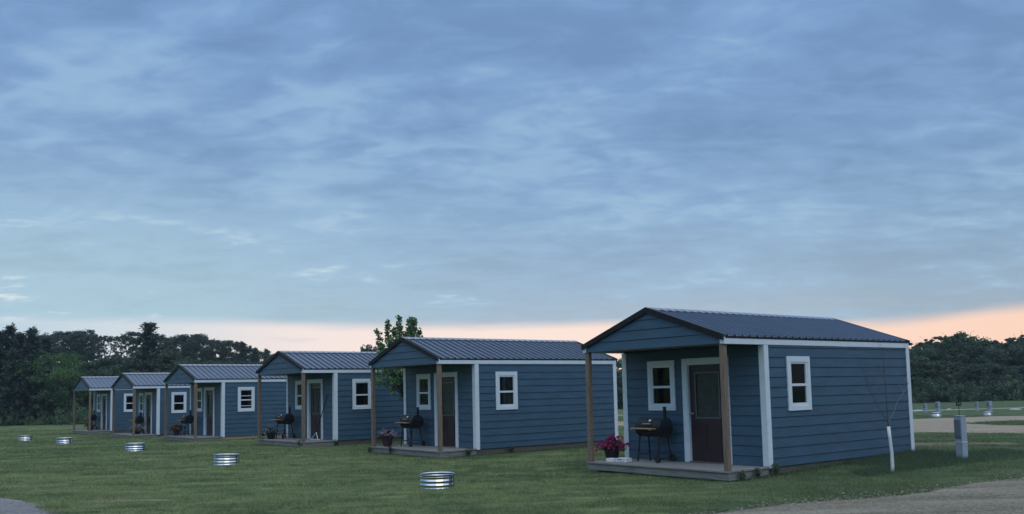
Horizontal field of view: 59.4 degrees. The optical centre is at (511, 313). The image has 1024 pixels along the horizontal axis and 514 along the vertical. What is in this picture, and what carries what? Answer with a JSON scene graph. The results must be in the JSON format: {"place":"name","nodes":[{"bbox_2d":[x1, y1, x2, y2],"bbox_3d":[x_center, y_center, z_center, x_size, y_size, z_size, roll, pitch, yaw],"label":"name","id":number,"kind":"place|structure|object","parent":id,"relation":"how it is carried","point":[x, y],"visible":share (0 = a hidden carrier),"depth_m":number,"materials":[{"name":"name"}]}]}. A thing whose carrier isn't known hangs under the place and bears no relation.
{"place":"outdoors","nodes":[
{"label":"outdoors","id":0,"kind":"place"},
{"bbox_2d":[0,498,50,513],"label":"gravel path","id":1,"kind":"structure","parent":0,"point":[7,506],"depth_m":14.75,"materials":[{"name":"grey gravel"}]},
{"bbox_2d":[40,499,173,502],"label":"dirt path","id":2,"kind":"structure","parent":0,"point":[129,500],"depth_m":15.75,"materials":[{"name":"soil"}]},
{"bbox_2d":[0,362,1023,513],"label":"ground","id":3,"kind":"structure","parent":0,"point":[1008,404],"depth_m":17.76,"materials":[{"name":"green plant"}]},
{"bbox_2d":[0,331,6,409],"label":"spruce tree","id":4,"kind":"object","parent":3,"relation":"on","point":[1,357],"visible":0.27,"depth_m":95.90,"materials":[{"name":"green plant"}]},
{"bbox_2d":[0,322,24,396],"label":"spruce tree","id":5,"kind":"object","parent":3,"relation":"on","point":[8,333],"visible":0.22,"depth_m":97.03,"materials":[{"name":"green plant"}]},
{"bbox_2d":[0,348,31,425],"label":"spruce tree","id":6,"kind":"object","parent":3,"relation":"on","point":[8,392],"visible":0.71,"depth_m":91.40,"materials":[{"name":"green plant"}]},
{"bbox_2d":[15,331,26,362],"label":"spruce tree","id":7,"kind":"object","parent":3,"relation":"on","point":[20,337],"visible":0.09,"depth_m":98.83,"materials":[{"name":"green plant"}]},
{"bbox_2d":[3,410,49,425],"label":"shrub","id":8,"kind":"object","parent":3,"relation":"on","point":[11,418],"visible":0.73,"depth_m":89.92,"materials":[{"name":"green plant"}]},
{"bbox_2d":[6,353,51,425],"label":"spruce tree","id":9,"kind":"object","parent":3,"relation":"on","point":[23,390],"visible":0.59,"depth_m":91.30,"materials":[{"name":"green plant"}]},
{"bbox_2d":[23,413,48,425],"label":"shrub","id":10,"kind":"object","parent":3,"relation":"on","point":[41,421],"visible":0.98,"depth_m":89.33,"materials":[{"name":"green plant"}]},
{"bbox_2d":[14,326,58,418],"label":"spruce tree","id":11,"kind":"object","parent":3,"relation":"on","point":[32,342],"visible":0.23,"depth_m":97.90,"materials":[{"name":"green plant"}]},
{"bbox_2d":[24,376,67,421],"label":"broadleaf tree","id":12,"kind":"object","parent":3,"relation":"on","point":[44,395],"visible":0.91,"depth_m":91.14,"materials":[{"name":"green plant"}]},
{"bbox_2d":[37,336,61,419],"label":"spruce tree","id":13,"kind":"object","parent":3,"relation":"on","point":[45,342],"visible":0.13,"depth_m":100.96,"materials":[{"name":"green plant"}]},
{"bbox_2d":[12,351,89,415],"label":"pale green tree","id":14,"kind":"object","parent":3,"relation":"on","point":[59,372],"visible":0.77,"depth_m":92.33,"materials":[{"name":"green plant"}]},
{"bbox_2d":[41,331,83,359],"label":"broadleaf tree","id":15,"kind":"object","parent":3,"relation":"on","point":[61,333],"visible":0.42,"depth_m":176.75,"materials":[{"name":"green plant"}]},
{"bbox_2d":[40,404,87,424],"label":"shrub","id":16,"kind":"object","parent":3,"relation":"on","point":[54,422],"visible":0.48,"depth_m":90.37,"materials":[{"name":"green plant"}]},
{"bbox_2d":[56,437,73,443],"bbox_3d":[-19.683,5.586,39.544,0.710,0.270,0.710,-1,-4,-1],"label":"fire ring","id":17,"kind":"object","parent":3,"relation":"on","point":[65,440],"visible":0.96,"depth_m":39.29,"materials":[{"name":"metal"}]},
{"bbox_2d":[41,372,88,421],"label":"broadleaf tree","id":18,"kind":"object","parent":3,"relation":"on","point":[65,389],"visible":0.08,"depth_m":97.42,"materials":[{"name":"green plant"}]},
{"bbox_2d":[54,403,87,424],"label":"shrub","id":19,"kind":"object","parent":3,"relation":"on","point":[78,412],"visible":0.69,"depth_m":88.84,"materials":[{"name":"green plant"}]},
{"bbox_2d":[52,361,97,401],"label":"broadleaf tree","id":20,"kind":"object","parent":3,"relation":"on","point":[79,370],"visible":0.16,"depth_m":100.86,"materials":[{"name":"green plant"}]},
{"bbox_2d":[54,331,100,359],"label":"broadleaf tree","id":21,"kind":"object","parent":3,"relation":"on","point":[69,339],"visible":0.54,"depth_m":174.38,"materials":[{"name":"green plant"}]},
{"bbox_2d":[63,380,93,416],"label":"broadleaf tree","id":22,"kind":"object","parent":3,"relation":"on","point":[82,402],"visible":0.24,"depth_m":94.12,"materials":[{"name":"green plant"}]},
{"bbox_2d":[68,333,104,361],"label":"broadleaf tree","id":23,"kind":"object","parent":3,"relation":"on","point":[88,352],"visible":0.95,"depth_m":172.78,"materials":[{"name":"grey plant"}]},
{"bbox_2d":[71,361,114,412],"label":"broadleaf tree","id":24,"kind":"object","parent":3,"relation":"on","point":[92,363],"visible":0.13,"depth_m":102.04,"materials":[{"name":"green plant"}]},
{"bbox_2d":[72,376,132,433],"bbox_3d":[-22.946,5.535,55.245,6.701,3.399,3.896,3,-6,-39],"label":"cabin","id":25,"kind":"object","parent":3,"relation":"on","point":[100,387],"visible":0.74,"depth_m":52.98,"materials":[{"name":"blue paint"}]},
{"bbox_2d":[124,394,132,411],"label":"window","id":26,"kind":"structure","parent":25,"relation":"in","point":[125,395],"depth_m":53.02,"materials":[{"name":"white paint"}]},
{"bbox_2d":[81,357,127,407],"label":"broadleaf tree","id":27,"kind":"object","parent":3,"relation":"on","point":[108,362],"visible":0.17,"depth_m":102.30,"materials":[{"name":"green plant"}]},
{"bbox_2d":[89,364,141,406],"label":"broadleaf tree","id":28,"kind":"object","parent":3,"relation":"on","point":[111,370],"visible":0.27,"depth_m":99.33,"materials":[{"name":"green plant"}]},
{"bbox_2d":[98,354,148,372],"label":"broadleaf tree","id":29,"kind":"object","parent":3,"relation":"on","point":[129,365],"visible":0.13,"depth_m":104.36,"materials":[{"name":"green plant"}]},
{"bbox_2d":[96,352,163,372],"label":"broadleaf tree","id":30,"kind":"object","parent":3,"relation":"on","point":[140,357],"visible":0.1,"depth_m":106.48,"materials":[{"name":"green plant"}]},
{"bbox_2d":[124,443,145,450],"bbox_3d":[-12.972,4.584,30.939,0.710,0.270,0.710,1,-6,-14],"label":"fire ring","id":31,"kind":"object","parent":3,"relation":"on","point":[135,446],"visible":0.97,"depth_m":30.66,"materials":[{"name":"metal"}]},
{"bbox_2d":[121,331,157,358],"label":"broadleaf tree","id":32,"kind":"object","parent":3,"relation":"on","point":[131,338],"visible":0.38,"depth_m":171.81,"materials":[{"name":"green plant"}]},
{"bbox_2d":[126,321,170,372],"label":"pine tree","id":33,"kind":"object","parent":3,"relation":"on","point":[149,345],"visible":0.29,"depth_m":107.63,"materials":[{"name":"green plant"}]},
{"bbox_2d":[111,373,189,437],"bbox_3d":[-17.683,4.885,48.751,6.701,3.399,3.896,3,-6,-39],"label":"cabin","id":34,"kind":"object","parent":3,"relation":"on","point":[148,396],"visible":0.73,"depth_m":46.60,"materials":[{"name":"blue paint"}]},
{"bbox_2d":[146,395,150,432],"bbox_3d":[-18.993,5.245,47.083,0.052,1.984,0.931,3,-6,-39],"label":"door","id":35,"kind":"structure","parent":34,"relation":"in","point":[148,427],"depth_m":47.16,"materials":[{"name":"red paint"}]},
{"bbox_2d":[171,392,186,412],"bbox_3d":[-17.322,4.604,46.660,0.767,1.075,0.154,3,-6,-39],"label":"window","id":36,"kind":"structure","parent":34,"relation":"in","point":[183,395],"depth_m":46.67,"materials":[{"name":"white paint"}]},
{"bbox_2d":[130,349,185,371],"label":"broadleaf tree","id":37,"kind":"object","parent":3,"relation":"on","point":[153,361],"visible":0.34,"depth_m":105.80,"materials":[{"name":"green plant"}]},
{"bbox_2d":[157,337,178,354],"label":"broadleaf tree","id":38,"kind":"object","parent":3,"relation":"on","point":[168,340],"visible":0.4,"depth_m":176.49,"materials":[{"name":"green plant"}]},
{"bbox_2d":[154,360,201,372],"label":"broadleaf tree","id":39,"kind":"object","parent":3,"relation":"on","point":[187,362],"visible":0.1,"depth_m":102.16,"materials":[{"name":"green plant"}]},
{"bbox_2d":[151,354,208,372],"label":"broadleaf tree","id":40,"kind":"object","parent":3,"relation":"on","point":[159,367],"visible":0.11,"depth_m":105.59,"materials":[{"name":"green plant"}]},
{"bbox_2d":[166,334,202,358],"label":"broadleaf tree","id":41,"kind":"object","parent":3,"relation":"on","point":[178,339],"visible":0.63,"depth_m":174.15,"materials":[{"name":"green plant"}]},
{"bbox_2d":[178,333,213,360],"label":"broadleaf tree","id":42,"kind":"object","parent":3,"relation":"on","point":[197,338],"visible":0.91,"depth_m":172.91,"materials":[{"name":"green plant"}]},
{"bbox_2d":[200,340,234,361],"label":"broadleaf tree","id":43,"kind":"object","parent":3,"relation":"on","point":[213,356],"visible":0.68,"depth_m":177.53,"materials":[{"name":"green plant"}]},
{"bbox_2d":[163,364,285,441],"bbox_3d":[-12.143,4.047,41.735,6.701,3.399,3.896,3,-6,-39],"label":"cabin","id":44,"kind":"object","parent":3,"relation":"on","point":[223,401],"visible":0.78,"depth_m":39.83,"materials":[{"name":"blue paint"}]},
{"bbox_2d":[176,410,193,435],"bbox_3d":[-14.915,4.965,41.031,0.632,1.152,0.737,3,-6,-39],"label":"barrel grill","id":45,"kind":"object","parent":44,"relation":"on","point":[187,419],"visible":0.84,"depth_m":40.88,"materials":[{"name":"black metal"}]},
{"bbox_2d":[197,388,202,411],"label":"window","id":46,"kind":"structure","parent":44,"relation":"in","point":[199,390],"depth_m":40.95,"materials":[{"name":"white paint"}]},
{"bbox_2d":[206,390,212,434],"bbox_3d":[-13.432,4.406,40.050,0.052,1.984,0.931,3,-6,-39],"label":"door","id":47,"kind":"structure","parent":44,"relation":"in","point":[209,421],"depth_m":40.12,"materials":[{"name":"red paint"}]},
{"bbox_2d":[238,387,254,411],"bbox_3d":[-11.752,3.766,39.655,0.767,1.075,0.154,3,-6,-39],"label":"window","id":48,"kind":"structure","parent":44,"relation":"in","point":[251,390],"depth_m":39.67,"materials":[{"name":"white paint"}]},
{"bbox_2d":[213,453,239,464],"bbox_3d":[-7.536,3.839,23.726,0.710,0.270,0.710,1,-6,-9],"label":"fire ring","id":49,"kind":"object","parent":3,"relation":"on","point":[227,459],"visible":0.98,"depth_m":23.47,"materials":[{"name":"metal"}]},
{"bbox_2d":[219,340,251,360],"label":"broadleaf tree","id":50,"kind":"object","parent":3,"relation":"on","point":[237,345],"visible":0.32,"depth_m":182.25,"materials":[{"name":"green plant"}]},
{"bbox_2d":[235,341,249,362],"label":"spruce tree","id":51,"kind":"object","parent":3,"relation":"on","point":[241,355],"visible":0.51,"depth_m":173.78,"materials":[{"name":"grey plant"}]},
{"bbox_2d":[248,347,262,363],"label":"spruce tree","id":52,"kind":"object","parent":3,"relation":"on","point":[254,358],"visible":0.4,"depth_m":171.86,"materials":[{"name":"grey plant"}]},
{"bbox_2d":[256,351,403,446],"bbox_3d":[-5.726,3.130,34.057,6.701,3.399,3.896,3,-6,-39],"label":"cabin","id":53,"kind":"object","parent":3,"relation":"on","point":[341,379],"visible":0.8,"depth_m":32.09,"materials":[{"name":"blue paint"}]},
{"bbox_2d":[261,425,283,438],"bbox_3d":[-8.879,4.371,33.377,0.875,0.528,0.852,3,-6,-39],"label":"flower pot","id":54,"kind":"object","parent":53,"relation":"on","point":[270,433],"visible":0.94,"depth_m":33.22,"materials":[{"name":"black plastic"}]},
{"bbox_2d":[271,407,295,438],"bbox_3d":[-8.494,4.048,33.341,0.632,1.152,0.737,3,-7,-42],"label":"barrel grill","id":55,"kind":"object","parent":53,"relation":"on","point":[284,418],"visible":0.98,"depth_m":33.20,"materials":[{"name":"black metal"}]},
{"bbox_2d":[295,380,305,408],"bbox_3d":[-7.846,3.007,33.341,0.082,1.069,0.776,3,-6,-39],"label":"window","id":56,"kind":"structure","parent":53,"relation":"in","point":[297,383],"depth_m":33.50,"materials":[{"name":"white paint"}]},
{"bbox_2d":[310,383,320,438],"bbox_3d":[-7.058,3.490,32.370,0.110,1.984,0.931,3,-6,-39],"label":"door","id":57,"kind":"structure","parent":53,"relation":"in","point":[315,410],"depth_m":32.43,"materials":[{"name":"red paint"}]},
{"bbox_2d":[352,379,370,408],"bbox_3d":[-5.362,2.850,31.969,0.767,1.075,0.154,3,-6,-39],"label":"window","id":58,"kind":"structure","parent":53,"relation":"in","point":[366,394],"depth_m":31.97,"materials":[{"name":"white paint"}]},
{"bbox_2d":[370,315,422,400],"bbox_3d":[-3.666,2.278,30.434,2.250,4.512,1.657,-1,-5,0],"label":"young tree","id":59,"kind":"object","parent":3,"relation":"on","point":[390,374],"visible":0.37,"depth_m":30.41,"materials":[{"name":"green plant"}]},
{"bbox_2d":[418,472,455,488],"bbox_3d":[-1.402,3.132,16.878,0.710,0.270,0.710,-1,-5,0],"label":"fire ring","id":60,"kind":"object","parent":3,"relation":"on","point":[441,480],"visible":0.97,"depth_m":16.62,"materials":[{"name":"metal"}]},
{"bbox_2d":[368,337,617,457],"bbox_3d":[-0.504,2.466,27.694,6.701,3.399,3.896,2,-6,-37],"label":"cabin","id":61,"kind":"object","parent":3,"relation":"on","point":[478,396],"visible":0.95,"depth_m":26.22,"materials":[{"name":"blue paint"}]},
{"bbox_2d":[377,428,397,445],"bbox_3d":[-3.744,3.696,26.934,0.611,0.539,0.688,-1,-5,-1],"label":"flower pot","id":62,"kind":"object","parent":61,"relation":"on","point":[387,440],"visible":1,"depth_m":26.82,"materials":[{"name":"pink plastic"}]},
{"bbox_2d":[395,407,424,446],"bbox_3d":[-3.043,3.357,26.724,0.632,1.152,0.737,2,-6,-37],"label":"barrel grill","id":63,"kind":"object","parent":61,"relation":"on","point":[413,421],"visible":1,"depth_m":26.57,"materials":[{"name":"black metal"}]},
{"bbox_2d":[416,374,431,409],"bbox_3d":[-2.639,2.347,27.023,0.082,1.069,0.776,2,-6,-37],"label":"window","id":64,"kind":"structure","parent":61,"relation":"in","point":[423,381],"depth_m":27.03,"materials":[{"name":"white paint"}]},
{"bbox_2d":[442,377,455,445],"bbox_3d":[-1.847,2.829,26.053,0.052,1.984,0.931,2,-6,-37],"label":"door","id":65,"kind":"structure","parent":61,"relation":"in","point":[448,383],"depth_m":26.02,"materials":[{"name":"red paint"}]},
{"bbox_2d":[495,372,517,409],"bbox_3d":[-0.186,2.185,25.597,0.767,1.075,0.154,2,-6,-37],"label":"window","id":66,"kind":"structure","parent":61,"relation":"in","point":[512,386],"depth_m":25.67,"materials":[{"name":"white paint"}]},
{"bbox_2d":[68,432,1023,482],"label":"tall grass","id":67,"kind":"structure","parent":3,"relation":"on","point":[941,458],"depth_m":18.60,"materials":[{"name":"green plant"}]},
{"bbox_2d":[581,307,914,480],"bbox_3d":[5.373,1.672,20.112,6.701,3.399,3.896,3,-6,-38],"label":"cabin","id":68,"kind":"object","parent":3,"relation":"on","point":[734,392],"visible":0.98,"depth_m":18.59,"materials":[{"name":"blue paint"}]},
{"bbox_2d":[595,433,629,457],"bbox_3d":[2.204,2.896,19.640,0.757,0.595,0.764,3,-6,-38],"label":"flower pot","id":69,"kind":"object","parent":68,"relation":"on","point":[611,447],"visible":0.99,"depth_m":19.54,"materials":[{"name":"pink plastic"}]},
{"bbox_2d":[630,407,675,462],"bbox_3d":[2.963,2.549,19.013,0.632,1.152,0.737,3,-6,-38],"label":"barrel grill","id":70,"kind":"object","parent":68,"relation":"on","point":[649,427],"visible":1,"depth_m":18.89,"materials":[{"name":"black metal"}]},
{"bbox_2d":[647,360,676,410],"bbox_3d":[3.244,1.551,19.423,0.082,1.069,0.776,3,-6,-38],"label":"window","id":71,"kind":"structure","parent":68,"relation":"in","point":[660,374],"depth_m":19.43,"materials":[{"name":"white paint"}]},
{"bbox_2d":[689,364,723,461],"bbox_3d":[4.020,2.033,18.444,0.110,1.984,0.931,3,-6,-38],"label":"door","id":72,"kind":"structure","parent":68,"relation":"in","point":[705,386],"depth_m":18.49,"materials":[{"name":"red paint"}]},
{"bbox_2d":[785,356,811,410],"bbox_3d":[5.732,1.388,17.991,0.767,1.075,0.082,3,-6,-38],"label":"window","id":73,"kind":"structure","parent":68,"relation":"in","point":[798,377],"depth_m":18.00,"materials":[{"name":"white paint"}]},
{"bbox_2d":[856,343,907,471],"bbox_3d":[6.992,1.749,16.856,1.048,2.473,0.201,-1,-5,2],"label":"sapling","id":74,"kind":"object","parent":3,"relation":"on","point":[891,449],"visible":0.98,"depth_m":16.81,"materials":[{"name":"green plant"}]},
{"bbox_2d":[910,360,936,390],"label":"broadleaf tree","id":75,"kind":"object","parent":3,"relation":"on","point":[912,363],"visible":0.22,"depth_m":118.30,"materials":[{"name":"green plant"}]},
{"bbox_2d":[909,347,938,378],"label":"broadleaf tree","id":76,"kind":"object","parent":3,"relation":"on","point":[926,350],"visible":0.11,"depth_m":123.22,"materials":[{"name":"green plant"}]},
{"bbox_2d":[911,349,945,377],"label":"broadleaf tree","id":77,"kind":"object","parent":3,"relation":"on","point":[933,355],"visible":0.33,"depth_m":125.04,"materials":[{"name":"green plant"}]},
{"bbox_2d":[911,374,946,402],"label":"shrub","id":78,"kind":"object","parent":3,"relation":"on","point":[934,381],"visible":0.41,"depth_m":114.97,"materials":[{"name":"green plant"}]},
{"bbox_2d":[911,378,949,402],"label":"shrub","id":79,"kind":"object","parent":3,"relation":"on","point":[930,386],"visible":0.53,"depth_m":113.73,"materials":[{"name":"green plant"}]},
{"bbox_2d":[911,377,957,402],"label":"shrub","id":80,"kind":"object","parent":3,"relation":"on","point":[937,388],"visible":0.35,"depth_m":114.74,"materials":[{"name":"green plant"}]},
{"bbox_2d":[910,361,959,384],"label":"broadleaf tree","id":81,"kind":"object","parent":3,"relation":"on","point":[943,376],"visible":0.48,"depth_m":118.47,"materials":[{"name":"green plant"}]},
{"bbox_2d":[915,380,969,402],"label":"shrub","id":82,"kind":"object","parent":3,"relation":"on","point":[935,395],"visible":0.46,"depth_m":114.19,"materials":[{"name":"green plant"}]},
{"bbox_2d":[929,377,971,401],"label":"shrub","id":83,"kind":"object","parent":3,"relation":"on","point":[940,384],"visible":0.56,"depth_m":115.17,"materials":[{"name":"green plant"}]},
{"bbox_2d":[925,347,978,368],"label":"broadleaf tree","id":84,"kind":"object","parent":3,"relation":"on","point":[942,351],"visible":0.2,"depth_m":126.45,"materials":[{"name":"green plant"}]},
{"bbox_2d":[927,361,977,392],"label":"broadleaf tree","id":85,"kind":"object","parent":3,"relation":"on","point":[953,366],"visible":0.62,"depth_m":118.03,"materials":[{"name":"green plant"}]},
{"bbox_2d":[935,341,981,363],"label":"broadleaf tree","id":86,"kind":"object","parent":3,"relation":"on","point":[963,347],"visible":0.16,"depth_m":125.95,"materials":[{"name":"green plant"}]},
{"bbox_2d":[954,415,967,458],"bbox_3d":[9.470,2.620,18.953,0.203,0.942,0.181,1,-6,-28],"label":"utility pedestal","id":87,"kind":"object","parent":3,"relation":"on","point":[960,433],"visible":0.86,"depth_m":18.90,"materials":[{"name":"grey paint"}]},
{"bbox_2d":[943,379,980,401],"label":"shrub","id":88,"kind":"object","parent":3,"relation":"on","point":[968,398],"visible":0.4,"depth_m":114.73,"materials":[{"name":"green plant"}]},
{"bbox_2d":[937,331,992,381],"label":"broadleaf tree","id":89,"kind":"object","parent":3,"relation":"on","point":[955,339],"visible":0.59,"depth_m":123.05,"materials":[{"name":"green plant"}]},
{"bbox_2d":[956,361,980,384],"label":"broadleaf tree","id":90,"kind":"object","parent":3,"relation":"on","point":[964,375],"visible":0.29,"depth_m":120.22,"materials":[{"name":"green plant"}]},
{"bbox_2d":[949,382,991,401],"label":"shrub","id":91,"kind":"object","parent":3,"relation":"on","point":[976,397],"visible":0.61,"depth_m":114.35,"materials":[{"name":"green plant"}]},
{"bbox_2d":[959,379,988,400],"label":"shrub","id":92,"kind":"object","parent":3,"relation":"on","point":[981,392],"visible":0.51,"depth_m":114.77,"materials":[{"name":"green plant"}]},
{"bbox_2d":[959,363,992,392],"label":"broadleaf tree","id":93,"kind":"object","parent":3,"relation":"on","point":[976,376],"visible":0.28,"depth_m":119.44,"materials":[{"name":"green plant"}]},
{"bbox_2d":[959,345,1011,380],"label":"broadleaf tree","id":94,"kind":"object","parent":3,"relation":"on","point":[979,350],"visible":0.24,"depth_m":123.61,"materials":[{"name":"green plant"}]},
{"bbox_2d":[970,363,1007,388],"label":"broadleaf tree","id":95,"kind":"object","parent":3,"relation":"on","point":[987,367],"visible":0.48,"depth_m":118.77,"materials":[{"name":"green plant"}]},
{"bbox_2d":[976,348,1019,378],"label":"broadleaf tree","id":96,"kind":"object","parent":3,"relation":"on","point":[1004,354],"visible":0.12,"depth_m":124.87,"materials":[{"name":"green plant"}]},
{"bbox_2d":[977,372,1023,399],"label":"shrub","id":97,"kind":"object","parent":3,"relation":"on","point":[982,381],"visible":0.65,"depth_m":115.44,"materials":[{"name":"green plant"}]},
{"bbox_2d":[986,364,1017,393],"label":"broadleaf tree","id":98,"kind":"object","parent":3,"relation":"on","point":[1001,368],"visible":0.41,"depth_m":117.53,"materials":[{"name":"green plant"}]},
{"bbox_2d":[986,374,1021,400],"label":"shrub","id":99,"kind":"object","parent":3,"relation":"on","point":[1009,384],"visible":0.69,"depth_m":114.34,"materials":[{"name":"green plant"}]},
{"bbox_2d":[988,377,1023,400],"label":"shrub","id":100,"kind":"object","parent":3,"relation":"on","point":[1013,398],"visible":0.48,"depth_m":114.80,"materials":[{"name":"green plant"}]},
{"bbox_2d":[993,345,1022,381],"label":"broadleaf tree","id":101,"kind":"object","parent":3,"relation":"on","point":[1016,348],"visible":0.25,"depth_m":125.78,"materials":[{"name":"green plant"}]},
{"bbox_2d":[1008,342,1023,383],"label":"broadleaf tree","id":102,"kind":"object","parent":3,"relation":"on","point":[1020,355],"visible":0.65,"depth_m":124.53,"materials":[{"name":"green plant"}]},
{"bbox_2d":[0,0,1023,369],"label":"sky","id":103,"kind":"structure","parent":0,"point":[272,175],"materials":[{"name":"blue"}]},
{"bbox_2d":[618,416,1023,432],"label":"gravel road","id":104,"kind":"structure","parent":0,"point":[936,425],"depth_m":33.48,"materials":[{"name":"grey gravel"}]},
{"bbox_2d":[716,478,1023,513],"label":"gravel road","id":105,"kind":"structure","parent":0,"point":[985,497],"depth_m":12.41,"materials":[{"name":"grey gravel"}]},
{"bbox_2d":[623,470,1023,513],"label":"loose gravel","id":106,"kind":"structure","parent":105,"relation":"on","point":[843,493],"depth_m":13.54,"materials":[{"name":"grey gravel"}]},
{"bbox_2d":[915,443,1015,445],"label":"dirt path","id":107,"kind":"structure","parent":0,"point":[916,444],"depth_m":23.47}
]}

